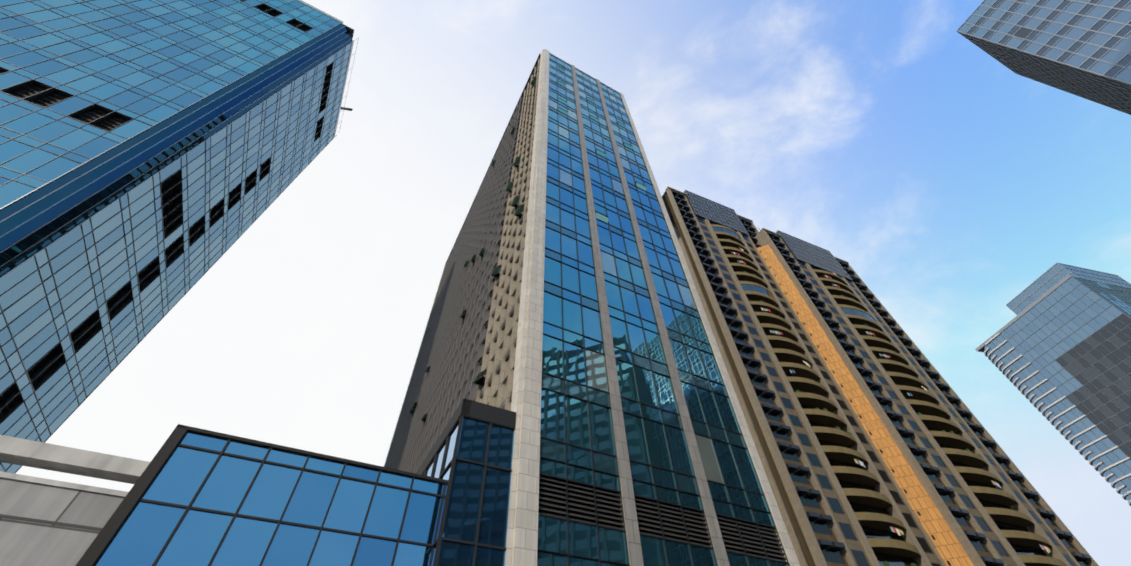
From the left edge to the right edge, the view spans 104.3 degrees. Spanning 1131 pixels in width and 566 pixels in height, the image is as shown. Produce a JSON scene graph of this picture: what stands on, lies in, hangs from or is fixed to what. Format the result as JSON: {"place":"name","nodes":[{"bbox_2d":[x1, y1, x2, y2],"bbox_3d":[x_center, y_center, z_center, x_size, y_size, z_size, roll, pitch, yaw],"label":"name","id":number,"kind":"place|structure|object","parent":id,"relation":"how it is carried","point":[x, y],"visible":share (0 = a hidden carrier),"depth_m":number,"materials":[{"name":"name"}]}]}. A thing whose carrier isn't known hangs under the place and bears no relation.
{"place":"outdoors","nodes":[
{"label":"outdoors","id":0,"kind":"place"},
{"bbox_2d":[15,0,1130,565],"label":"sky","id":1,"kind":"structure","parent":0,"point":[875,135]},
{"bbox_2d":[662,186,950,565],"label":"residential tower","id":2,"kind":"structure","parent":0,"point":[832,504],"depth_m":71.16,"materials":[{"name":"brown concrete"}]},
{"bbox_2d":[754,227,1098,565],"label":"residential tower","id":3,"kind":"structure","parent":0,"point":[972,495],"depth_m":77.80,"materials":[{"name":"brown concrete"}]},
{"label":"plaza ground","id":4,"kind":"structure","parent":0,"visible":0},
{"bbox_2d":[0,435,149,565],"bbox_3d":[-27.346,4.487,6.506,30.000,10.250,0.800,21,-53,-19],"label":"building","id":5,"kind":"structure","parent":4,"relation":"on","point":[46,522],"depth_m":13.27,"materials":[{"name":"grey concrete"}]},
{"bbox_2d":[0,0,358,473],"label":"skyscraper","id":6,"kind":"structure","parent":4,"relation":"on","point":[157,157],"depth_m":42.94,"materials":[{"name":"blue glass"}]},
{"bbox_2d":[76,398,516,565],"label":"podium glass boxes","id":7,"kind":"object","parent":4,"relation":"on","point":[198,497],"visible":0.88,"depth_m":16.22,"materials":[{"name":"blue glass"}]},
{"bbox_2d":[384,49,799,565],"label":"office tower","id":8,"kind":"structure","parent":4,"relation":"on","point":[568,322],"depth_m":30.96,"materials":[{"name":"glass"}]},
{"bbox_2d":[956,0,1130,114],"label":"office tower","id":9,"kind":"structure","parent":4,"relation":"on","point":[1081,48],"depth_m":72.13,"materials":[{"name":"grey"}]},
{"bbox_2d":[975,263,1130,505],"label":"skyscraper","id":10,"kind":"structure","parent":4,"relation":"on","point":[1056,350],"depth_m":158.86,"materials":[{"name":"grey"}]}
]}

